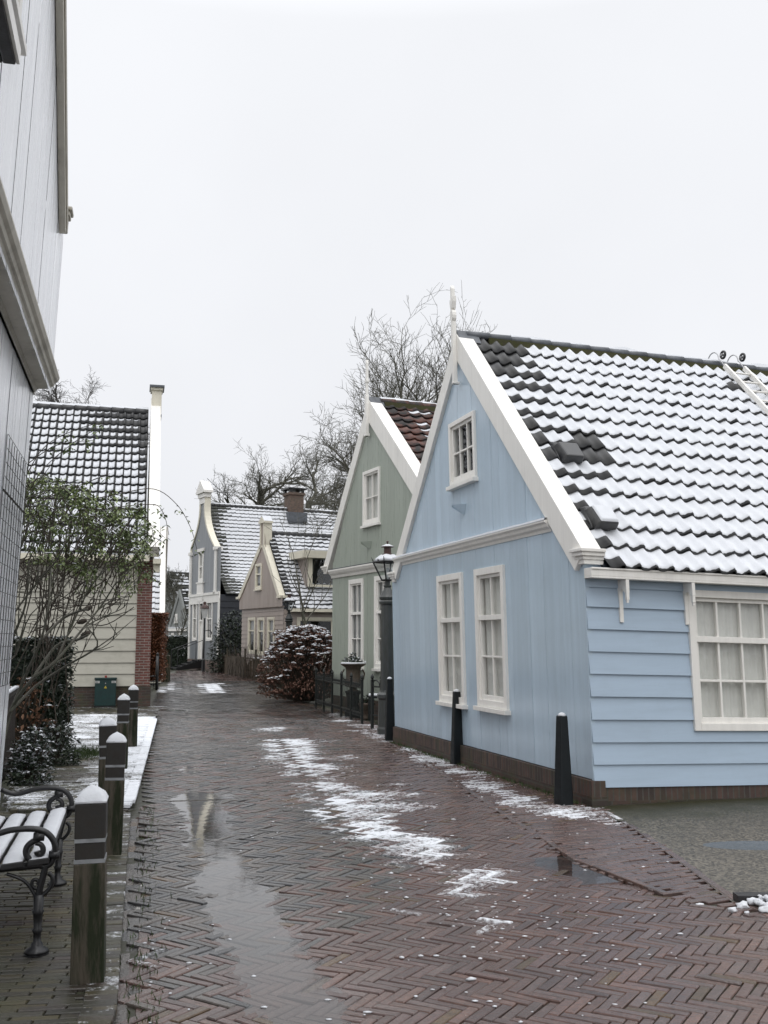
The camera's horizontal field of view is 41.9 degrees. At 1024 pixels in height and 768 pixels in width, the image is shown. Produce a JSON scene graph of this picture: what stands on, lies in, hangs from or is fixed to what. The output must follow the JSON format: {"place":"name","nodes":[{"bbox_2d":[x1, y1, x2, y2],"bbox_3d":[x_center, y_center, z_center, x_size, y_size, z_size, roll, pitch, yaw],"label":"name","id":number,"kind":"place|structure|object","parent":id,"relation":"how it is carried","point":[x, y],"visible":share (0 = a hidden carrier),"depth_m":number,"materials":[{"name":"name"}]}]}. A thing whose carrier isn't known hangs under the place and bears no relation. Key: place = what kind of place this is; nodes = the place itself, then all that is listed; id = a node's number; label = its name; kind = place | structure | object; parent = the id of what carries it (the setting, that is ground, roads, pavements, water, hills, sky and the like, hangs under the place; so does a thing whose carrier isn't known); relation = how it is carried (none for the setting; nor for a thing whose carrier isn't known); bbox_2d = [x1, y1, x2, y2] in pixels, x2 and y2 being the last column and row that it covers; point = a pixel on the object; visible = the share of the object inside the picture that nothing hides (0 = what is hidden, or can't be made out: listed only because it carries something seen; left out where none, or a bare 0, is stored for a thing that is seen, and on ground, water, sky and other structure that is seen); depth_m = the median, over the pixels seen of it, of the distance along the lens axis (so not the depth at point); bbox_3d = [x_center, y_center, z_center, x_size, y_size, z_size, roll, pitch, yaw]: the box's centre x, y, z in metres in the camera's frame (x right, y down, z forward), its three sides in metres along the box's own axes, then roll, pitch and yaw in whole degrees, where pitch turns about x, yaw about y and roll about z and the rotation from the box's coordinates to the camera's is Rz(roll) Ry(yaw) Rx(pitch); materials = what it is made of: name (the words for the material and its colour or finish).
{"place":"outdoors","nodes":[
{"label":"outdoors","id":0,"kind":"place"},
{"bbox_2d":[0,809,132,1023],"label":"pavement","id":1,"kind":"structure","parent":0,"point":[96,1003],"depth_m":5.04,"materials":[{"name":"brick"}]},
{"bbox_2d":[0,0,73,795],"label":"pale house","id":2,"kind":"structure","parent":1,"relation":"on","point":[36,213],"depth_m":8.31,"materials":[{"name":"grey paint"}]},
{"bbox_2d":[11,0,26,55],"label":"window","id":3,"kind":"structure","parent":2,"relation":"in","point":[17,4],"depth_m":6.13,"materials":[{"name":"white paint"}]},
{"bbox_2d":[0,785,74,957],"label":"garden bench","id":4,"kind":"object","parent":1,"relation":"on","point":[46,839],"visible":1,"depth_m":5.10,"materials":[{"name":"black metal"}]},
{"bbox_2d":[70,784,108,984],"bbox_3d":[-1.369,1.767,4.670,0.152,0.976,0.152,1,-7,-12],"label":"wooden bollard","id":5,"kind":"object","parent":1,"relation":"on","point":[88,940],"visible":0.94,"depth_m":4.61,"materials":[{"name":"brown wood"}]},
{"bbox_2d":[98,716,116,789],"bbox_3d":[-2.329,2.214,8.448,0.152,0.976,0.152,1,-6,-18],"label":"wooden bollard","id":6,"kind":"object","parent":1,"relation":"on","point":[107,726],"visible":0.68,"depth_m":8.40,"materials":[{"name":"grey wood"}]},
{"bbox_2d":[104,732,126,855],"bbox_3d":[-1.988,2.114,7.385,0.152,0.975,0.152,3,-9,-13],"label":"wooden bollard","id":7,"kind":"object","parent":1,"relation":"on","point":[114,782],"visible":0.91,"depth_m":7.33,"materials":[{"name":"brown wood"}]},
{"bbox_2d":[2,714,157,813],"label":"snow","id":8,"kind":"structure","parent":0,"point":[75,780],"depth_m":11.68,"materials":[{"name":"white snow"}]},
{"bbox_2d":[2,724,59,786],"bbox_3d":[-3.792,2.607,10.742,0.582,0.663,0.600,0,-7,0],"label":"shrub","id":9,"kind":"object","parent":8,"relation":"on","point":[36,761],"visible":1,"depth_m":10.69,"materials":[{"name":"green plant"}]},
{"bbox_2d":[9,677,55,757],"bbox_3d":[-4.699,2.671,13.054,0.910,1.046,0.829,0,-7,0],"label":"hydrangea bush","id":10,"kind":"object","parent":8,"relation":"on","point":[22,724],"visible":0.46,"depth_m":13.04,"materials":[{"name":"beige plant"}]},
{"bbox_2d":[26,719,81,766],"bbox_3d":[-4.057,2.850,12.342,0.683,0.595,0.636,3,-8,-21],"label":"shrub","id":11,"kind":"object","parent":8,"relation":"on","point":[56,739],"visible":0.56,"depth_m":12.31,"materials":[{"name":"green plant"}]},
{"bbox_2d":[117,694,129,768],"bbox_3d":[-3.136,2.670,12.028,0.152,0.978,0.152,2,-8,-11],"label":"wooden bollard","id":12,"kind":"object","parent":8,"relation":"on","point":[123,707],"visible":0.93,"depth_m":11.99,"materials":[{"name":"grey wood"}]},
{"bbox_2d":[128,685,138,746],"bbox_3d":[-3.634,2.987,14.502,0.152,0.974,0.152,2,-6,-16],"label":"wooden bollard","id":13,"kind":"object","parent":8,"relation":"on","point":[133,692],"visible":0.76,"depth_m":14.44,"materials":[{"name":"grey wood"}]},
{"bbox_2d":[66,705,158,715],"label":"pavement","id":14,"kind":"structure","parent":0,"point":[102,711],"depth_m":22.96,"materials":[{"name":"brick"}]},
{"bbox_2d":[94,675,116,707],"bbox_3d":[-6.721,4.348,24.207,0.520,0.800,0.325,2,-7,-14],"label":"utility cabinet","id":15,"kind":"object","parent":14,"relation":"on","point":[105,692],"visible":0.98,"depth_m":24.07,"materials":[{"name":"green metal"}]},
{"bbox_2d":[0,669,377,811],"bbox_3d":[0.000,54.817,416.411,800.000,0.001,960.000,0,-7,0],"label":"ground","id":16,"kind":"structure","parent":0,"point":[328,708],"depth_m":20.72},
{"bbox_2d":[2,686,18,781],"bbox_3d":[-4.285,2.506,11.450,0.060,0.955,1.964,2,-8,-16],"label":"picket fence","id":17,"kind":"object","parent":16,"relation":"on","point":[10,736],"visible":0.53,"depth_m":11.52,"materials":[{"name":"grey wood"}]},
{"bbox_2d":[10,635,77,761],"bbox_3d":[-5.547,2.588,14.029,2.272,1.737,1.167,0,-7,3],"label":"hedge","id":18,"kind":"object","parent":16,"relation":"on","point":[61,713],"visible":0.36,"depth_m":13.69,"materials":[{"name":"green plant"}]},
{"bbox_2d":[34,365,105,404],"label":"bare tree","id":19,"kind":"object","parent":16,"relation":"on","point":[49,398],"visible":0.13,"depth_m":46.66,"materials":[{"name":"brown plant"}]},
{"bbox_2d":[5,454,162,740],"bbox_3d":[-3.176,1.092,10.092,1.800,3.552,1.031,0,-7,0],"label":"bare shrub","id":20,"kind":"object","parent":16,"relation":"on","point":[36,674],"visible":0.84,"depth_m":10.30,"materials":[{"name":"brown plant"}]},
{"bbox_2d":[13,384,164,707],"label":"cream house","id":21,"kind":"structure","parent":16,"relation":"on","point":[117,453],"depth_m":25.72,"materials":[{"name":"paint"}]},
{"bbox_2d":[10,422,203,723],"bbox_3d":[-3.732,0.821,12.905,3.091,3.730,2.531,0,-7,0],"label":"climbing rose","id":22,"kind":"object","parent":16,"relation":"on","point":[94,533],"visible":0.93,"depth_m":12.41,"materials":[{"name":"green plant"}]},
{"bbox_2d":[114,739,164,1023],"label":"gutter channel","id":23,"kind":"object","parent":16,"relation":"on","point":[126,969],"visible":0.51,"depth_m":5.83,"materials":[{"name":"brick"}]},
{"bbox_2d":[150,652,158,689],"bbox_3d":[-8.030,5.279,33.092,1.263,1.300,0.109,-1,-7,9],"label":"wire fence","id":24,"kind":"object","parent":16,"relation":"on","point":[157,672],"visible":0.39,"depth_m":32.97,"materials":[{"name":"black metal"}]},
{"bbox_2d":[145,527,167,682],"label":"white trim house","id":25,"kind":"structure","parent":16,"relation":"on","point":[158,597],"depth_m":38.92,"materials":[{"name":"beige paint"}]},
{"bbox_2d":[150,612,169,681],"bbox_3d":[-7.761,4.612,34.384,0.717,2.386,1.408,1,-7,-4],"label":"hedge","id":26,"kind":"object","parent":16,"relation":"on","point":[159,625],"visible":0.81,"depth_m":33.90,"materials":[{"name":"beige plant"}]},
{"bbox_2d":[163,655,170,681],"bbox_3d":[-8.589,6.197,39.576,0.336,1.120,0.320,0,-7,0],"label":"wooden post","id":27,"kind":"object","parent":16,"relation":"on","point":[167,669],"visible":0.46,"depth_m":39.46,"materials":[{"name":"brown wood"}]},
{"bbox_2d":[164,635,187,666],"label":"hedge","id":28,"kind":"object","parent":16,"relation":"on","point":[175,641],"visible":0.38,"depth_m":58.88,"materials":[{"name":"green plant"}]},
{"bbox_2d":[165,564,188,624],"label":"bare tree","id":29,"kind":"object","parent":16,"relation":"on","point":[170,590],"visible":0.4,"depth_m":76.15,"materials":[{"name":"grey plant"}]},
{"bbox_2d":[165,571,188,634],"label":"tile house","id":30,"kind":"structure","parent":16,"relation":"on","point":[185,583],"depth_m":91.10,"materials":[{"name":"grey tile"}]},
{"bbox_2d":[174,604,188,634],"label":"bare tree","id":31,"kind":"object","parent":16,"relation":"on","point":[185,621],"visible":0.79,"depth_m":67.59,"materials":[{"name":"grey plant"}]},
{"bbox_2d":[170,640,202,669],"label":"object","id":32,"kind":"structure","parent":16,"relation":"on","point":[195,663],"depth_m":55.68,"materials":[{"name":"black metal"}]},
{"bbox_2d":[167,589,220,654],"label":"gable house","id":33,"kind":"structure","parent":16,"relation":"on","point":[181,601],"depth_m":73.04,"materials":[{"name":"grey paint"}]},
{"bbox_2d":[204,610,241,672],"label":"shrub","id":34,"kind":"object","parent":16,"relation":"on","point":[229,645],"visible":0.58,"depth_m":49.38,"materials":[{"name":"green plant"}]},
{"bbox_2d":[217,640,282,687],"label":"stick fence","id":35,"kind":"object","parent":16,"relation":"on","point":[234,665],"visible":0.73,"depth_m":43.40,"materials":[{"name":"brown wood"}]},
{"bbox_2d":[187,481,337,670],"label":"grey house","id":36,"kind":"structure","parent":16,"relation":"on","point":[227,535],"depth_m":57.36,"materials":[{"name":"wood"}]},
{"bbox_2d":[192,604,197,640],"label":"window","id":37,"kind":"structure","parent":36,"relation":"in","point":[195,607],"depth_m":57.86,"materials":[{"name":"white paint"}]},
{"bbox_2d":[198,552,203,581],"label":"window","id":38,"kind":"structure","parent":36,"relation":"in","point":[201,558],"depth_m":57.36,"materials":[{"name":"white paint"}]},
{"bbox_2d":[205,603,212,640],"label":"window","id":39,"kind":"structure","parent":36,"relation":"in","point":[209,620],"depth_m":55.54,"materials":[{"name":"white paint"}]},
{"bbox_2d":[194,439,333,506],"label":"bare tree","id":40,"kind":"object","parent":16,"relation":"on","point":[260,495],"visible":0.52,"depth_m":76.53,"materials":[{"name":"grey plant"}]},
{"bbox_2d":[236,515,332,677],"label":"mauve house","id":41,"kind":"structure","parent":16,"relation":"on","point":[263,593],"depth_m":42.51,"materials":[{"name":"grey paint"}]},
{"bbox_2d":[247,617,255,653],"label":"window","id":42,"kind":"structure","parent":41,"relation":"in","point":[251,621],"depth_m":44.08,"materials":[{"name":"beige paint"}]},
{"bbox_2d":[253,563,261,590],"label":"window","id":43,"kind":"structure","parent":41,"relation":"in","point":[258,567],"depth_m":43.40,"materials":[{"name":"beige paint"}]},
{"bbox_2d":[257,617,264,654],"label":"window","id":44,"kind":"structure","parent":41,"relation":"in","point":[260,621],"depth_m":43.09,"materials":[{"name":"beige paint"}]},
{"bbox_2d":[267,617,274,650],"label":"window","id":45,"kind":"structure","parent":41,"relation":"in","point":[270,620],"depth_m":42.14,"materials":[{"name":"beige paint"}]},
{"bbox_2d":[297,617,331,657],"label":"window","id":46,"kind":"structure","parent":41,"relation":"in","point":[325,622],"depth_m":42.28,"materials":[{"name":"beige paint"}]},
{"bbox_2d":[282,591,295,685],"bbox_3d":[-3.467,4.618,36.546,0.424,3.477,0.425,2,-8,-17],"label":"street lamp","id":47,"kind":"object","parent":16,"relation":"on","point":[289,618],"visible":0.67,"depth_m":36.57,"materials":[{"name":"black metal"}]},
{"bbox_2d":[248,437,345,509],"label":"bare tree","id":48,"kind":"object","parent":16,"relation":"on","point":[312,476],"visible":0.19,"depth_m":75.61,"materials":[{"name":"brown plant"}]},
{"bbox_2d":[267,498,331,643],"bbox_3d":[-2.691,2.703,33.041,2.772,6.604,1.680,0,-7,0],"label":"bare tree","id":49,"kind":"object","parent":16,"relation":"on","point":[301,605],"visible":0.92,"depth_m":33.03,"materials":[{"name":"brown plant"}]},
{"bbox_2d":[307,478,341,510],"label":"bare tree","id":50,"kind":"object","parent":16,"relation":"on","point":[327,505],"visible":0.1,"depth_m":72.45,"materials":[{"name":"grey plant"}]},
{"bbox_2d":[292,401,359,538],"bbox_3d":[-0.430,1.049,35.221,5.682,10.449,4.686,0,-7,0],"label":"bare tree","id":51,"kind":"object","parent":16,"relation":"on","point":[345,468],"visible":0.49,"depth_m":35.70,"materials":[{"name":"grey plant"}]},
{"bbox_2d":[315,668,363,723],"bbox_3d":[-1.018,3.932,21.578,0.070,1.060,4.753,2,-8,-15],"label":"iron fence","id":52,"kind":"object","parent":16,"relation":"on","point":[334,680],"visible":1,"depth_m":21.06,"materials":[{"name":"black metal"}]},
{"bbox_2d":[368,693,377,720],"bbox_3d":[-0.085,3.936,20.265,0.460,0.520,0.400,0,-7,0],"label":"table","id":53,"kind":"object","parent":16,"relation":"on","point":[369,697],"visible":0.42,"depth_m":20.08,"materials":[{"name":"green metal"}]},
{"bbox_2d":[370,674,379,728],"bbox_3d":[-0.130,3.471,18.123,0.070,1.100,0.337,6,-9,-38],"label":"iron fence","id":54,"kind":"object","parent":16,"relation":"on","point":[372,700],"visible":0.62,"depth_m":18.20,"materials":[{"name":"black metal"}]},
{"bbox_2d":[329,281,497,452],"bbox_3d":[1.653,-1.215,38.977,7.952,15.898,9.809,-4,-8,27],"label":"bare tree","id":55,"kind":"object","parent":16,"relation":"on","point":[397,385],"visible":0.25,"depth_m":39.06,"materials":[{"name":"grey plant"}]},
{"bbox_2d":[423,326,487,401],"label":"bare tree","id":56,"kind":"object","parent":16,"relation":"on","point":[435,370],"visible":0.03,"depth_m":41.82,"materials":[{"name":"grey plant"}]},
{"bbox_2d":[387,285,767,807],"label":"blue house","id":57,"kind":"structure","parent":16,"relation":"on","point":[583,545],"depth_m":11.39,"materials":[{"name":"wood"}]},
{"bbox_2d":[435,572,467,708],"bbox_3d":[1.036,1.727,13.534,0.380,1.770,1.020,2,-8,-17],"label":"window","id":58,"kind":"structure","parent":57,"relation":"in","point":[449,587],"depth_m":13.59,"materials":[{"name":"white paint"}]},
{"bbox_2d":[446,410,478,491],"bbox_3d":[1.254,-0.782,13.279,0.579,0.919,0.973,2,-8,-17],"label":"window","id":59,"kind":"structure","parent":57,"relation":"in","point":[462,444],"depth_m":13.36,"materials":[{"name":"white paint"}]},
{"bbox_2d":[473,565,510,714],"bbox_3d":[1.434,1.551,12.236,0.379,1.753,0.981,2,-8,-17],"label":"window","id":60,"kind":"structure","parent":57,"relation":"in","point":[492,673],"depth_m":12.26,"materials":[{"name":"white paint"}]},
{"bbox_2d":[688,590,767,730],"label":"window","id":61,"kind":"structure","parent":57,"relation":"in","point":[728,632],"depth_m":10.40,"materials":[{"name":"white paint"}]},
{"bbox_2d":[708,350,767,414],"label":"roof ladder","id":62,"kind":"object","parent":57,"relation":"attached to","point":[746,388],"visible":0.96,"depth_m":14.13,"materials":[{"name":"silver metal"}]},
{"bbox_2d":[321,360,436,719],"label":"green house","id":63,"kind":"structure","parent":0,"point":[382,476],"depth_m":22.36,"materials":[{"name":"green paint"}]},
{"bbox_2d":[348,578,363,669],"bbox_3d":[-0.516,2.537,22.711,0.380,2.030,0.891,3,-8,-24],"label":"window","id":64,"kind":"structure","parent":63,"relation":"in","point":[355,586],"depth_m":22.78,"materials":[{"name":"white paint"}]},
{"bbox_2d":[360,466,380,528],"bbox_3d":[-0.167,-0.306,22.302,0.380,1.284,0.975,3,-8,-24],"label":"window","id":65,"kind":"structure","parent":63,"relation":"in","point":[370,478],"depth_m":22.36,"materials":[{"name":"white paint"}]},
{"bbox_2d":[371,575,390,670],"bbox_3d":[0.075,2.372,21.422,0.380,2.030,0.852,3,-8,-24],"label":"window","id":66,"kind":"structure","parent":63,"relation":"in","point":[378,584],"depth_m":21.63,"materials":[{"name":"white paint"}]},
{"bbox_2d":[33,0,767,571],"label":"sky","id":67,"kind":"structure","parent":0,"point":[248,180],"materials":[{"name":"white"}]},
{"bbox_2d":[114,670,767,1023],"bbox_3d":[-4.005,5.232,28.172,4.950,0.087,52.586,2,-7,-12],"label":"road","id":68,"kind":"structure","parent":0,"point":[290,885],"depth_m":6.03,"materials":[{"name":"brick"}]},
{"bbox_2d":[151,709,198,711],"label":"puddle","id":69,"kind":"object","parent":68,"relation":"on","point":[173,710],"visible":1,"depth_m":23.09,"materials":[{"name":"liquid"}]},
{"bbox_2d":[171,800,223,809],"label":"puddle","id":70,"kind":"object","parent":68,"relation":"on","point":[198,805],"visible":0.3,"depth_m":9.94,"materials":[{"name":"liquid"}]},
{"bbox_2d":[166,753,234,800],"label":"puddle","id":71,"kind":"object","parent":68,"relation":"on","point":[194,795],"visible":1,"depth_m":10.54,"materials":[{"name":"liquid"}]},
{"bbox_2d":[200,602,211,671],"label":"slim lamp","id":72,"kind":"object","parent":68,"relation":"on","point":[204,607],"visible":1,"depth_m":51.23,"materials":[{"name":"black metal"}]},
{"bbox_2d":[255,624,331,701],"bbox_3d":[-2.042,4.000,26.694,2.823,2.033,2.549,0,-7,0],"label":"hydrangea bush","id":73,"kind":"object","parent":68,"relation":"on","point":[297,654],"visible":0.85,"depth_m":26.29,"materials":[{"name":"plant"}]},
{"bbox_2d":[61,740,581,1023],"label":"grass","id":74,"kind":"structure","parent":68,"relation":"on","point":[85,752],"depth_m":10.70,"materials":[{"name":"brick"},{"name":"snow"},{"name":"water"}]},
{"bbox_2d":[143,757,685,1022],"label":"snow crumbs","id":75,"kind":"object","parent":68,"relation":"on","point":[470,978],"visible":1,"depth_m":5.38,"materials":[{"name":"white snow"}]},
{"bbox_2d":[296,701,767,916],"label":"pavement strip","id":76,"kind":"object","parent":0,"point":[623,851],"visible":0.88,"depth_m":8.21,"materials":[{"name":"brick"}]},
{"bbox_2d":[341,652,365,718],"bbox_3d":[-0.648,3.681,21.313,0.551,1.391,0.556,0,-7,0],"label":"stone urn","id":77,"kind":"object","parent":76,"relation":"on","point":[350,665],"visible":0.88,"depth_m":21.20,"materials":[{"name":"grey stone"}]},
{"bbox_2d":[358,694,374,719],"bbox_3d":[-0.357,3.935,20.268,0.340,0.523,0.362,2,-7,-13],"label":"flower pot","id":78,"kind":"object","parent":76,"relation":"on","point":[365,709],"visible":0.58,"depth_m":20.16,"materials":[{"name":"green ceramic"}]},
{"bbox_2d":[371,541,396,734],"bbox_3d":[0.061,2.200,17.386,0.418,3.422,0.418,4,-9,-31],"label":"street lamp","id":79,"kind":"object","parent":76,"relation":"on","point":[387,654],"visible":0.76,"depth_m":17.29,"materials":[{"name":"black metal"}]},
{"bbox_2d":[384,677,393,740],"bbox_3d":[0.090,3.208,16.105,0.151,1.112,0.151,1,-7,-11],"label":"guard post","id":80,"kind":"object","parent":76,"relation":"on","point":[389,718],"visible":0.71,"depth_m":16.06,"materials":[{"name":"black metal"}]},
{"bbox_2d":[450,689,462,763],"bbox_3d":[0.953,2.851,13.118,0.151,1.063,0.151,2,-8,-17],"label":"guard post","id":81,"kind":"object","parent":76,"relation":"on","point":[456,736],"visible":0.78,"depth_m":13.07,"materials":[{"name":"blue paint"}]},
{"bbox_2d":[554,712,573,805],"bbox_3d":[1.758,2.473,9.868,0.151,0.991,0.151,3,-8,-22],"label":"guard post","id":82,"kind":"object","parent":76,"relation":"on","point":[563,792],"visible":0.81,"depth_m":9.82,"materials":[{"name":"black paint"}]},
{"bbox_2d":[600,797,767,906],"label":"yard concrete","id":83,"kind":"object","parent":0,"point":[723,843],"visible":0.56,"depth_m":8.35,"materials":[{"name":"grey concrete"}]},
{"bbox_2d":[696,892,767,913],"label":"snow heap","id":84,"kind":"object","parent":83,"relation":"on","point":[745,899],"visible":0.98,"depth_m":6.08,"materials":[{"name":"white snow"}]}
]}

